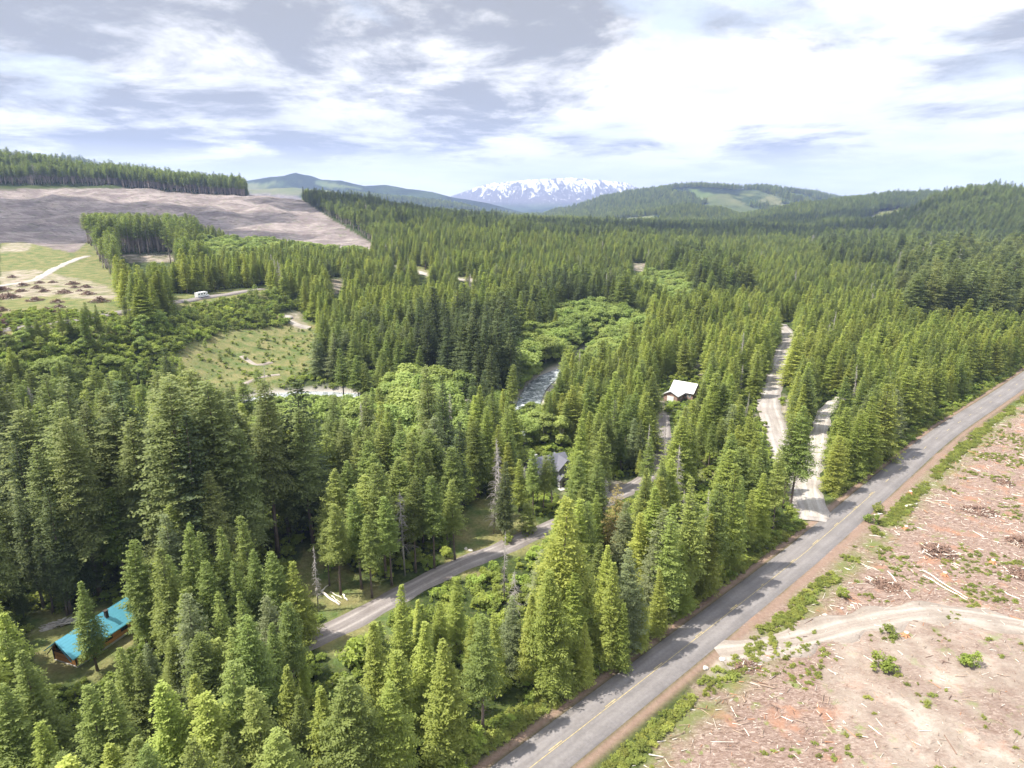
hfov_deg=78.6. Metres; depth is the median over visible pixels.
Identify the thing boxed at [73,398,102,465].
fir tree
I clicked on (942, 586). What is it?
log
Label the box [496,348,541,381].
alder tree
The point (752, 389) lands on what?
fir tree
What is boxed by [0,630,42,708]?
fir tree
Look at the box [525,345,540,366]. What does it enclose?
alder tree
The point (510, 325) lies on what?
fir tree
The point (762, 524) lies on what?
fir tree
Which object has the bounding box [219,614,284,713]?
fir tree
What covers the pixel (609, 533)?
fir tree
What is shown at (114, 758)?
fir tree
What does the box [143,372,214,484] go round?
fir tree
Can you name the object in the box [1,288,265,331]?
field track
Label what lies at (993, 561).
tree stump
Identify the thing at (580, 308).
alder tree
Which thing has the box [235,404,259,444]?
fir tree
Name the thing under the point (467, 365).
fir tree
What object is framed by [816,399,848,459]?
fir tree
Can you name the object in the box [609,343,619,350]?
alder tree
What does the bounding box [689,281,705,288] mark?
alder tree
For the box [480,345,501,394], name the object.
fir tree
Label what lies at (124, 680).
fir tree
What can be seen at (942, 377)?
fir tree
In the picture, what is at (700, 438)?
fir tree
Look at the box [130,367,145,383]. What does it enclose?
alder tree
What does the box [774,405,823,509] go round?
fir tree
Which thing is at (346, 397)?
alder tree
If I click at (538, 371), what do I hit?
alder tree
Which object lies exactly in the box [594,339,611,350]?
alder tree
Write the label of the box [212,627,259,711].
fir tree
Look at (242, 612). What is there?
fir tree
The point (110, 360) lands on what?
alder tree
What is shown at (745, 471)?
fir tree
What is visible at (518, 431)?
fir tree
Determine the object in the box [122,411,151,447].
fir tree
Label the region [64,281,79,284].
stump pile
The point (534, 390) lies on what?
river water
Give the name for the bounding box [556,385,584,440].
fir tree
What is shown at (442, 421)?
alder tree
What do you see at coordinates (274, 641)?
fir tree
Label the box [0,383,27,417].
fir tree
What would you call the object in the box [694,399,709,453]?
fir tree
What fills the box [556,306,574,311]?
alder tree
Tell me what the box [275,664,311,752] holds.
fir tree
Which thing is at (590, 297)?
alder tree
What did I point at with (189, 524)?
fir tree
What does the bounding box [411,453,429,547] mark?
fir tree
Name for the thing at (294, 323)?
meadow track
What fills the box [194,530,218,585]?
fir tree
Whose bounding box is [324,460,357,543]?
fir tree
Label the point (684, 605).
fir tree
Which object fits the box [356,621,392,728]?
fir tree
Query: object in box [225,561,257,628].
fir tree
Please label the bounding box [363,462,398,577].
fir tree
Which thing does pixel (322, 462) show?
fir tree
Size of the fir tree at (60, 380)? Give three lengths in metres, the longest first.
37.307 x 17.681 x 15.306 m
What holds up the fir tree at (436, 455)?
on the ground
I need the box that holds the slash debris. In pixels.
[633,404,1023,767]
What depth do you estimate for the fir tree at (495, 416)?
189.48 m
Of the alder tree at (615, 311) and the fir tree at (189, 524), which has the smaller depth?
the fir tree at (189, 524)
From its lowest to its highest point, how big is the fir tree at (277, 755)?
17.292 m
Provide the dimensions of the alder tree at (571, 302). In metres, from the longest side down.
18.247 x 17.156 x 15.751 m
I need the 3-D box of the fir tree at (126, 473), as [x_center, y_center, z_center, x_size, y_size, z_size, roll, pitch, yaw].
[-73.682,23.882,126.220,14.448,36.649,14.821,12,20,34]
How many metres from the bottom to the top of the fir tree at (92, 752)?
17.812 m
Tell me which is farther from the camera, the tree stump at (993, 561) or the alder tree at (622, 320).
the alder tree at (622, 320)
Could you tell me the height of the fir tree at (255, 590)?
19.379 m
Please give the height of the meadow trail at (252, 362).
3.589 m
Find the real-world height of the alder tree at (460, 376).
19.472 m
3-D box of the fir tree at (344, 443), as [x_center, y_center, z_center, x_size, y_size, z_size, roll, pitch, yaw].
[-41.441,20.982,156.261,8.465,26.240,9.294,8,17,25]
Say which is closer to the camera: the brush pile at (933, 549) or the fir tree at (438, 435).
the brush pile at (933, 549)
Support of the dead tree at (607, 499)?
on the ground
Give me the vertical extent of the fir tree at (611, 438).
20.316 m
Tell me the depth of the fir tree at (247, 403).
213.23 m
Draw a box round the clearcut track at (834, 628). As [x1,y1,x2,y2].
[714,601,1023,669]
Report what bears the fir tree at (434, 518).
on the ground
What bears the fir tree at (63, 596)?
on the ground
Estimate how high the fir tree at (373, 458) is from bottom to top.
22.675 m
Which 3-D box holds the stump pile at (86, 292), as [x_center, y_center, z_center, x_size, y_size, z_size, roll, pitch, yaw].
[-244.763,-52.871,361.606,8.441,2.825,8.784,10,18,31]
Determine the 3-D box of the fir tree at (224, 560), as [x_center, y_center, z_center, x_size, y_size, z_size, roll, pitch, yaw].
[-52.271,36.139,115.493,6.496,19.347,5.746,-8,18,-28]
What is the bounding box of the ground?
[0,173,1023,767]
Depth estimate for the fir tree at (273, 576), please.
107.36 m
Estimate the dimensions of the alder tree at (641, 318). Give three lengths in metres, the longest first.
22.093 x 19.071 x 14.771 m
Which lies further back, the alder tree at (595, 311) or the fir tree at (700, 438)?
the alder tree at (595, 311)
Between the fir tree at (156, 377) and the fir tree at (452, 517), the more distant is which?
the fir tree at (156, 377)
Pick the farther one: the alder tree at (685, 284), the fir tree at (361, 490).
the alder tree at (685, 284)
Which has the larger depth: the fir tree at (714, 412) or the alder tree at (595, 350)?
the alder tree at (595, 350)
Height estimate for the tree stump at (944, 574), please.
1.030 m
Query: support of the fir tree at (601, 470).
on the ground
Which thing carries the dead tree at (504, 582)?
on the ground
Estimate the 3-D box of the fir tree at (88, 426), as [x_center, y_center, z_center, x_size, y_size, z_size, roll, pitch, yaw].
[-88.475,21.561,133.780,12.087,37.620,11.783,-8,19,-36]
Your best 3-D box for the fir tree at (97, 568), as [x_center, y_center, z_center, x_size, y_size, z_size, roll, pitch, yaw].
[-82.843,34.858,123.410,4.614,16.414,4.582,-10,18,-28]
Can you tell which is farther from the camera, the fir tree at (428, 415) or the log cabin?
the fir tree at (428, 415)
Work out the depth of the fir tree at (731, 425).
172.06 m
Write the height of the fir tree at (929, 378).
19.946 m
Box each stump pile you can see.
[0,286,13,291]
[0,292,23,299]
[0,306,9,310]
[1,318,12,324]
[13,288,29,292]
[14,282,31,286]
[24,297,44,301]
[49,298,64,303]
[55,289,72,294]
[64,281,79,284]
[79,284,93,287]
[79,290,96,294]
[88,296,110,302]
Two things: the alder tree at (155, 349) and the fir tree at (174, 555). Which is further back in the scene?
the alder tree at (155, 349)
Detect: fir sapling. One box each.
[252,368,260,381]
[256,339,260,347]
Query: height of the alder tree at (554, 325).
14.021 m
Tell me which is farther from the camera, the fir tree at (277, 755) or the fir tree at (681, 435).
the fir tree at (681, 435)
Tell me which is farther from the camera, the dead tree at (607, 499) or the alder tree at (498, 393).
the alder tree at (498, 393)
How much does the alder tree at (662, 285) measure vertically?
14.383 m
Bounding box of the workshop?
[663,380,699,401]
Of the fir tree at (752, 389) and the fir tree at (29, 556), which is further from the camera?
the fir tree at (752, 389)
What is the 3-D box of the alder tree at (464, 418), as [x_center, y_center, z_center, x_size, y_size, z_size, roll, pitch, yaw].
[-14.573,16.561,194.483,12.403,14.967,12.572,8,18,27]
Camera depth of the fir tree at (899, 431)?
202.46 m
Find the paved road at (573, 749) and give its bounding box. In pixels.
[490,371,1023,767]
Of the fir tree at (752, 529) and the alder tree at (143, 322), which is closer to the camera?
the fir tree at (752, 529)
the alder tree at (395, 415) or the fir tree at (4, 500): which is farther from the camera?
the alder tree at (395, 415)
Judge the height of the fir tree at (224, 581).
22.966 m
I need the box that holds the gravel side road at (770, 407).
[757,324,829,521]
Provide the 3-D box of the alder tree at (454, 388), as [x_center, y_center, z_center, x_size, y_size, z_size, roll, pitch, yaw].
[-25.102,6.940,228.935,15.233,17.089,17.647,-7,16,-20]
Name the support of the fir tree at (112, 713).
on the ground
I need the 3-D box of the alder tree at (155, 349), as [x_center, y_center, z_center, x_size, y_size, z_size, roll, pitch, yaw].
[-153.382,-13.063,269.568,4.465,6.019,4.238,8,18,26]
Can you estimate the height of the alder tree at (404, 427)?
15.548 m
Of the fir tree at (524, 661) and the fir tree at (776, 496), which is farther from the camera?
the fir tree at (776, 496)
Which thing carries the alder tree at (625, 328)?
on the ground
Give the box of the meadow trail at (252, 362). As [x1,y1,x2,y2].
[239,355,272,365]
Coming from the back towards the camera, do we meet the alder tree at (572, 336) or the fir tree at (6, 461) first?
the alder tree at (572, 336)
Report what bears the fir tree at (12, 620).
on the ground
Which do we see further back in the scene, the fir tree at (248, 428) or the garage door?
the garage door
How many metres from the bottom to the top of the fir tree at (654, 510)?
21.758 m
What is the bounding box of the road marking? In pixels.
[530,379,1023,767]
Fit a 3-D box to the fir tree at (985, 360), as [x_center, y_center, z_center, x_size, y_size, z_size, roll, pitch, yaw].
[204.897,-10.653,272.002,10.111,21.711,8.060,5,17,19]
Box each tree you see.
[0,334,15,351]
[0,359,10,384]
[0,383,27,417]
[0,390,22,424]
[0,407,59,526]
[0,412,28,527]
[0,416,41,543]
[0,443,33,542]
[0,612,58,705]
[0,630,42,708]
[6,565,34,617]
[7,616,37,668]
[8,495,47,607]
[12,329,32,347]
[13,384,35,409]
[26,386,35,407]
[28,358,68,378]
[30,528,56,613]
[31,720,73,767]
[32,373,64,466]
[34,401,125,566]
[35,487,81,613]
[37,407,49,441]
[45,377,94,463]
[46,750,89,767]
[47,540,77,615]
[48,376,92,489]
[53,355,73,370]
[54,307,66,335]
[68,581,111,670]
[70,683,123,767]
[72,337,91,349]
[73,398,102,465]
[73,401,114,561]
[79,449,122,570]
[81,524,105,584]
[82,378,97,399]
[88,403,145,554]
[93,422,117,536]
[94,389,122,463]
[96,487,142,594]
[97,679,159,767]
[99,356,126,369]
[99,381,152,544]
[99,742,128,767]
[104,647,148,738]
[106,370,124,380]
[106,416,154,578]
[117,430,165,584]
[118,734,169,767]
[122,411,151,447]
[123,561,158,649]
[124,653,163,744]
[125,442,140,536]
[128,377,231,537]
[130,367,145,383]
[131,314,153,331]
[131,321,144,335]
[131,336,148,350]
[132,743,170,767]
[133,363,145,375]
[137,406,149,436]
[140,468,166,577]
[142,643,165,696]
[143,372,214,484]
[144,370,174,425]
[145,505,185,588]
[145,561,164,645]
[146,309,168,325]
[147,311,157,324]
[147,547,200,658]
[150,347,162,359]
[150,513,187,594]
[151,441,217,570]
[155,637,186,712]
[159,347,177,392]
[162,588,214,692]
[163,554,195,614]
[164,411,237,569]
[171,367,227,436]
[175,412,252,525]
[178,526,232,634]
[178,631,224,707]
[178,736,224,767]
[180,522,200,579]
[184,673,213,751]
[185,379,282,561]
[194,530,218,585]
[194,560,231,637]
[195,470,243,570]
[205,242,222,246]
[207,637,231,706]
[209,591,238,648]
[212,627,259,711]
[213,526,247,620]
[214,535,247,619]
[215,732,246,767]
[216,659,261,765]
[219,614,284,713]
[221,427,279,549]
[222,239,238,243]
[224,388,237,418]
[225,245,240,251]
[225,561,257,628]
[227,407,266,512]
[228,411,269,530]
[230,424,268,551]
[231,381,258,417]
[233,516,264,586]
[233,591,261,660]
[234,685,280,767]
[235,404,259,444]
[243,548,278,633]
[248,378,299,540]
[250,412,266,431]
[252,726,317,767]
[253,595,301,674]
[258,551,293,613]
[266,622,303,725]
[268,379,336,536]
[268,396,289,405]
[273,403,299,410]
[275,407,293,414]
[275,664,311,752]
[276,561,324,648]
[276,600,312,686]
[277,406,331,546]
[283,413,312,432]
[285,398,310,405]
[285,694,325,767]
[290,393,310,399]
[290,411,322,424]
[297,653,314,699]
[306,396,341,422]
[308,394,320,402]
[308,468,352,558]
[314,422,325,441]
[314,440,331,524]
[315,522,331,586]
[319,502,353,594]
[320,393,351,462]
[320,434,342,497]
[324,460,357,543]
[327,396,349,405]
[327,399,351,409]
[328,415,365,439]
[330,421,357,461]
[331,418,356,488]
[332,348,351,393]
[339,395,368,416]
[341,406,365,423]
[341,489,370,589]
[342,394,353,400]
[344,329,365,384]
[344,474,379,569]
[347,452,396,520]
[348,437,363,486]
[353,426,387,473]
[353,514,383,597]
[354,403,415,428]
[354,440,388,485]
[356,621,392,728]
[359,394,378,452]
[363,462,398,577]
[365,679,424,767]
[366,370,373,383]
[373,422,395,486]
[373,496,402,586]
[374,382,406,400]
[375,620,390,667]
[375,649,422,733]
[379,371,397,382]
[380,397,393,405]
[382,407,397,441]
[382,430,411,479]
[384,456,413,546]
[386,384,401,399]
[386,584,416,686]
[387,371,412,394]
[387,386,454,406]
[389,423,408,441]
[394,363,418,377]
[397,408,419,427]
[399,475,430,572]
[400,432,436,492]
[402,429,429,442]
[404,372,446,384]
[404,621,447,732]
[405,401,450,430]
[406,423,421,439]
[407,599,435,660]
[409,364,428,372]
[409,374,430,389]
[410,604,435,679]
[411,404,454,427]
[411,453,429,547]
[412,428,453,496]
[413,364,447,440]
[419,476,447,568]
[421,415,451,465]
[421,450,439,498]
[425,379,462,396]
[427,365,465,398]
[429,601,458,664]
[433,375,458,453]
[434,328,456,375]
[434,384,464,411]
[435,476,467,546]
[438,446,468,531]
[439,479,467,559]
[441,398,456,412]
[444,404,466,427]
[444,576,469,645]
[446,414,470,433]
[446,429,467,451]
[447,397,453,426]
[448,314,469,374]
[448,370,476,404]
[449,421,472,515]
[453,393,471,416]
[457,451,482,505]
[458,322,482,388]
[464,421,487,499]
[465,418,495,497]
[479,406,497,482]
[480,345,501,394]
[483,612,514,699]
[487,309,507,383]
[488,387,502,439]
[488,390,516,406]
[490,461,518,533]
[492,315,527,387]
[492,401,523,465]
[493,442,524,499]
[495,441,501,504]
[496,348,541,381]
[498,595,527,676]
[499,333,521,385]
[499,404,530,467]
[500,533,508,602]
[504,572,524,613]
[505,364,521,409]
[509,459,529,511]
[512,592,539,687]
[513,337,534,346]
[515,346,531,374]
[516,330,538,342]
[516,375,525,390]
[516,406,527,414]
[519,360,536,380]
[520,320,543,332]
[521,339,545,359]
[523,358,542,376]
[523,401,537,414]
[523,449,543,513]
[524,549,545,604]
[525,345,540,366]
[527,410,551,432]
[527,548,548,605]
[533,334,559,362]
[533,536,561,602]
[534,328,556,336]
[537,455,553,513]
[541,495,567,551]
[542,393,557,436]
[543,323,558,330]
[544,327,570,341]
[547,321,563,327]
[547,452,560,507]
[548,335,566,361]
[551,415,571,446]
[553,302,571,308]
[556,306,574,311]
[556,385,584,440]
[556,502,574,547]
[560,308,578,317]
[560,455,591,505]
[560,572,599,671]
[561,318,584,338]
[561,418,593,486]
[562,332,582,348]
[563,341,577,352]
[563,498,599,569]
[564,314,587,335]
[566,300,578,307]
[566,329,581,344]
[567,519,583,576]
[568,312,591,327]
[569,323,582,344]
[571,622,596,689]
[572,298,592,309]
[573,305,587,312]
[575,354,587,362]
[576,547,598,640]
[577,349,586,361]
[577,376,599,417]
[580,303,602,312]
[580,326,595,342]
[580,503,603,564]
[583,320,591,326]
[583,346,593,355]
[584,296,602,301]
[584,339,594,349]
[585,306,607,327]
[585,422,618,484]
[585,462,611,531]
[585,501,596,543]
[586,454,606,499]
[586,465,611,508]
[587,323,598,340]
[587,543,613,592]
[588,562,630,673]
[589,494,604,546]
[591,348,601,357]
[592,313,607,327]
[592,337,617,345]
[592,545,617,622]
[593,296,607,301]
[593,332,612,340]
[594,302,619,320]
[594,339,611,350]
[596,310,616,329]
[599,409,621,466]
[600,484,626,553]
[601,325,624,335]
[602,481,610,536]
[605,304,625,321]
[605,501,633,575]
[606,393,623,455]
[607,306,622,327]
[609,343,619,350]
[610,602,633,673]
[611,426,629,468]
[615,317,630,327]
[616,325,637,333]
[618,302,630,318]
[620,512,651,585]
[621,333,640,341]
[621,393,641,451]
[622,308,633,320]
[625,486,665,560]
[626,392,665,452]
[626,402,659,462]
[629,315,656,336]
[629,420,648,469]
[629,473,652,534]
[629,587,651,653]
[630,312,648,320]
[630,468,653,537]
[634,477,679,534]
[637,323,644,336]
[637,436,656,476]
[637,508,676,617]
[646,567,671,640]
[647,503,686,611]
[653,465,674,506]
[654,283,670,293]
[654,416,702,493]
[660,421,668,460]
[665,458,684,510]
[667,273,678,277]
[667,545,698,615]
[670,285,685,290]
[675,444,685,502]
[676,272,685,278]
[678,281,692,287]
[682,413,702,487]
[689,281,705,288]
[690,513,725,600]
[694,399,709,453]
[694,424,704,466]
[696,484,733,565]
[698,373,725,436]
[699,447,744,528]
[703,422,717,467]
[706,392,723,444]
[714,382,746,432]
[714,418,725,458]
[716,418,735,477]
[717,405,748,455]
[719,464,750,572]
[723,446,754,500]
[736,409,760,469]
[740,355,765,397]
[743,490,759,548]
[744,457,773,521]
[747,447,771,509]
[748,431,764,473]
[748,473,774,546]
[765,448,791,529]
[769,414,804,508]
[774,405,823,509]
[784,367,826,423]
[789,384,811,432]
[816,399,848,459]
[816,434,851,498]
[827,407,856,461]
[828,376,858,419]
[845,413,873,483]
[847,396,888,473]
[852,366,857,397]
[871,384,905,463]
[883,389,909,440]
[890,366,923,426]
[902,368,929,424]
[918,369,938,417]
[931,361,949,402]
[973,335,994,381]
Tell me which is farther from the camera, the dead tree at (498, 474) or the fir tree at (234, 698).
the dead tree at (498, 474)
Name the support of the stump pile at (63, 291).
on the ground
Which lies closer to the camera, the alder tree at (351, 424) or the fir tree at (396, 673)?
the fir tree at (396, 673)
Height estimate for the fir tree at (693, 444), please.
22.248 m
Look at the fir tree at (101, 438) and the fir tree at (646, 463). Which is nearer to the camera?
the fir tree at (101, 438)
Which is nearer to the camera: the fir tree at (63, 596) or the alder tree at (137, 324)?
the fir tree at (63, 596)
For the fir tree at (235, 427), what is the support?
on the ground
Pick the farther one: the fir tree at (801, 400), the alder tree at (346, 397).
the alder tree at (346, 397)
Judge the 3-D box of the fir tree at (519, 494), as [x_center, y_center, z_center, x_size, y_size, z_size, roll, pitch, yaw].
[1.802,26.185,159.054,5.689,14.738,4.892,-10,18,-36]
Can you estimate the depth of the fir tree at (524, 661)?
100.03 m
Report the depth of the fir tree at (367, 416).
169.21 m
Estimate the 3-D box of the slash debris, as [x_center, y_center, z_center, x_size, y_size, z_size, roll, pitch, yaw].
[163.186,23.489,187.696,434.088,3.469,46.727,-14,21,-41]
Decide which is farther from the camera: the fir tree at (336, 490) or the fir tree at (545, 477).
the fir tree at (545, 477)
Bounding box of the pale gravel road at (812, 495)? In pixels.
[798,397,846,518]
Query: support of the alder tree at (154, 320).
on the ground
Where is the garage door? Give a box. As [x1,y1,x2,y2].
[667,395,673,401]
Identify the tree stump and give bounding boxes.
[900,631,909,638]
[940,571,948,577]
[988,559,995,564]
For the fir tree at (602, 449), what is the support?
on the ground
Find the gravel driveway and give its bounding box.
[303,414,671,650]
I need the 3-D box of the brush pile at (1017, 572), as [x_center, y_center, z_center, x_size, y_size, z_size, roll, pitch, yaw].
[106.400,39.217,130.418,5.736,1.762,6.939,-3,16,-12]
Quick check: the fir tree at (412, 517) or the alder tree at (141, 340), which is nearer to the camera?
the fir tree at (412, 517)
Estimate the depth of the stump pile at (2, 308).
299.94 m
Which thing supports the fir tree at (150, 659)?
on the ground
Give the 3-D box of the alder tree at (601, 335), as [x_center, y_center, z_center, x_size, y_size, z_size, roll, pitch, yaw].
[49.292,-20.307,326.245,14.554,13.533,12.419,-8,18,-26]
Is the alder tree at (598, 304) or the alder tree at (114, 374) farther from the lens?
the alder tree at (598, 304)
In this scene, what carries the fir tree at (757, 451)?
on the ground
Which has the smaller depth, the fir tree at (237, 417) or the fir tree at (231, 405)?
the fir tree at (237, 417)
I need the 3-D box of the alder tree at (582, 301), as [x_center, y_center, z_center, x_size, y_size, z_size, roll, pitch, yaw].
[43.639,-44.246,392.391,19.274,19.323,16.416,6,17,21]
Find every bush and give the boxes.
[334,622,387,667]
[503,532,513,544]
[836,586,849,597]
[862,513,879,524]
[956,650,983,668]
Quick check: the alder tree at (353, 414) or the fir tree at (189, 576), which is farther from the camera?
the alder tree at (353, 414)
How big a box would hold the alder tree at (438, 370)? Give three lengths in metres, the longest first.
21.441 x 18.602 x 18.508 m
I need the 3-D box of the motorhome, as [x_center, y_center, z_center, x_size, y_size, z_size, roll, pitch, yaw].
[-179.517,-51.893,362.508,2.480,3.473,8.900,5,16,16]
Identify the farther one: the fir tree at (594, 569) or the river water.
the river water
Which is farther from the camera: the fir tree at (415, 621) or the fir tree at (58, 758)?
the fir tree at (415, 621)
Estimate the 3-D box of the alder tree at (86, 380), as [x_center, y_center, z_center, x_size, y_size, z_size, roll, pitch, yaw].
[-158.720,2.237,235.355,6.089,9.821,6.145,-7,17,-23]
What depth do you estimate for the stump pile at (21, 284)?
413.12 m
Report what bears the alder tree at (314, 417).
on the ground
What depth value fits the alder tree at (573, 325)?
344.80 m
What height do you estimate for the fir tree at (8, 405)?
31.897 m
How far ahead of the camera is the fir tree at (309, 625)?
108.80 m
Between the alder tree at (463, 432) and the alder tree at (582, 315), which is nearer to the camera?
the alder tree at (463, 432)
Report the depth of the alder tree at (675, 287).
481.12 m
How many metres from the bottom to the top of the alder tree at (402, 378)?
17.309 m
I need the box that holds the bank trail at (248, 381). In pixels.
[244,374,279,384]
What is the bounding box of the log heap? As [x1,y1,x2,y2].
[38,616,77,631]
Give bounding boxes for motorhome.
[194,291,208,297]
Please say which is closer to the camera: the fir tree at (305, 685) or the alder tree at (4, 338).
the fir tree at (305, 685)
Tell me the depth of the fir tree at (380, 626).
102.39 m
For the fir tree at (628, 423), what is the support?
on the ground
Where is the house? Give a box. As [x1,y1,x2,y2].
[522,452,572,490]
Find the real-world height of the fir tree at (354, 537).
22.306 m
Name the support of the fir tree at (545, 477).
on the ground
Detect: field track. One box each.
[0,256,89,286]
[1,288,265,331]
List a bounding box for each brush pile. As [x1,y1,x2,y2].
[731,657,762,674]
[865,574,909,594]
[919,541,962,562]
[958,504,1000,518]
[995,477,1016,486]
[1002,566,1023,579]
[1003,534,1023,548]
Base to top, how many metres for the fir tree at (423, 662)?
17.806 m
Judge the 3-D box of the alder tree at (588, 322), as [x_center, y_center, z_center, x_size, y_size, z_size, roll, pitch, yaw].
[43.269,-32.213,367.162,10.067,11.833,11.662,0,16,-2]
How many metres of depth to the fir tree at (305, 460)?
138.03 m
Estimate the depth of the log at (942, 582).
128.79 m
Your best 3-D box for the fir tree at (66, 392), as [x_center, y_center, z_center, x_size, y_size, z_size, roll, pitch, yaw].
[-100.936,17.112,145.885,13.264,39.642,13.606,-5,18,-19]
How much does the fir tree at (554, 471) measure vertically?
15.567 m
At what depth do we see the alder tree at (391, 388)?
219.34 m
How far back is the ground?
133.01 m
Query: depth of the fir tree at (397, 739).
79.41 m
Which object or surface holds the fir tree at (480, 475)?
on the ground
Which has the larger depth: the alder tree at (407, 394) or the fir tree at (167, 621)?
the alder tree at (407, 394)
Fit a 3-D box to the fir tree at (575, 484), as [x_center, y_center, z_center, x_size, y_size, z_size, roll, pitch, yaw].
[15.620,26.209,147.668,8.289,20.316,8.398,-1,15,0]
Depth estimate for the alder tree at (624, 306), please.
398.43 m
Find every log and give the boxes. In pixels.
[320,591,339,604]
[887,571,910,597]
[922,570,966,597]
[922,575,966,599]
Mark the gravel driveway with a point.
(357, 617)
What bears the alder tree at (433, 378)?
on the ground
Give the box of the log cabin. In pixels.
[44,597,134,667]
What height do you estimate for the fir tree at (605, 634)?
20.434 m
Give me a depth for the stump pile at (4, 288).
387.15 m
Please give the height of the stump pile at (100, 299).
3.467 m
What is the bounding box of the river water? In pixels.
[243,369,560,436]
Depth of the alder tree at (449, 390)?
219.55 m
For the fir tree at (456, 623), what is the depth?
107.54 m
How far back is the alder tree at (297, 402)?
223.92 m
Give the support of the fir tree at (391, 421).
on the ground
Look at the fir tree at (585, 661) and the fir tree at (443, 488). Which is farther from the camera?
the fir tree at (443, 488)
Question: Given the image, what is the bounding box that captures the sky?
[0,0,1023,196]
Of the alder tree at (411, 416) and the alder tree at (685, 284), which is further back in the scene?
the alder tree at (685, 284)
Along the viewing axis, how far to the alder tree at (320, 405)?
209.66 m
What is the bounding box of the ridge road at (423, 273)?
[394,265,472,280]
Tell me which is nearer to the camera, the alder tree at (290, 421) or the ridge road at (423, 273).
the alder tree at (290, 421)
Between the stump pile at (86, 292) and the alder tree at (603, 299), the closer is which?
the stump pile at (86, 292)
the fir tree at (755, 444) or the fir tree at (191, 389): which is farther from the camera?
the fir tree at (755, 444)
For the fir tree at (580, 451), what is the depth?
166.61 m
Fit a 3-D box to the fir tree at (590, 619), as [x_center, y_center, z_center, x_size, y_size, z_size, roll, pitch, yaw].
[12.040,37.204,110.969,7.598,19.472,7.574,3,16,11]
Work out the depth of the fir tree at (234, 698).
78.48 m
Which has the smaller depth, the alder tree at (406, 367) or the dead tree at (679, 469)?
the dead tree at (679, 469)
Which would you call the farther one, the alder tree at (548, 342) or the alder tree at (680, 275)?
the alder tree at (680, 275)
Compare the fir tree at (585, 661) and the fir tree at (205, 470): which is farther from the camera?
the fir tree at (205, 470)
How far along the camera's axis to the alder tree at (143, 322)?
281.99 m
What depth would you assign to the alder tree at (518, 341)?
314.68 m
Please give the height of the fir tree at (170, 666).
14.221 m
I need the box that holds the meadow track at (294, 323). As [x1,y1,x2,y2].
[283,315,311,329]
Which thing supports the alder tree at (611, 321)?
on the ground
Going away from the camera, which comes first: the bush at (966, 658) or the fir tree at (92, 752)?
the fir tree at (92, 752)
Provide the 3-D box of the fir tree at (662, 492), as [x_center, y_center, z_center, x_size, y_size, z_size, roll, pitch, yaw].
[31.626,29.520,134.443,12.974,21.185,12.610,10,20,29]
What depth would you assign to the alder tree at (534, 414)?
210.98 m
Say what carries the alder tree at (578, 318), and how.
on the ground
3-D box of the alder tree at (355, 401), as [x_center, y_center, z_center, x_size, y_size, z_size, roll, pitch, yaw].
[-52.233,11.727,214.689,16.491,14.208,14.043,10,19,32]
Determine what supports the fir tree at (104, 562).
on the ground
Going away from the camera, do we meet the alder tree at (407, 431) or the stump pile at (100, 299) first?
the alder tree at (407, 431)
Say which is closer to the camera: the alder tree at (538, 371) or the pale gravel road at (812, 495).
the pale gravel road at (812, 495)
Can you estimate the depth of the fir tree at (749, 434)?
172.88 m
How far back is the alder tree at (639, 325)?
356.08 m
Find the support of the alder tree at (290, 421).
on the ground
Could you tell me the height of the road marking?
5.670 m
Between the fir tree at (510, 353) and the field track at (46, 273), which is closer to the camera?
the fir tree at (510, 353)
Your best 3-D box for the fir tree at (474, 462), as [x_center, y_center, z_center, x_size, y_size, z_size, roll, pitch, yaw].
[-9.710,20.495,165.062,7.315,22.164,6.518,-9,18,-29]
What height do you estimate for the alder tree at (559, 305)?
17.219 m

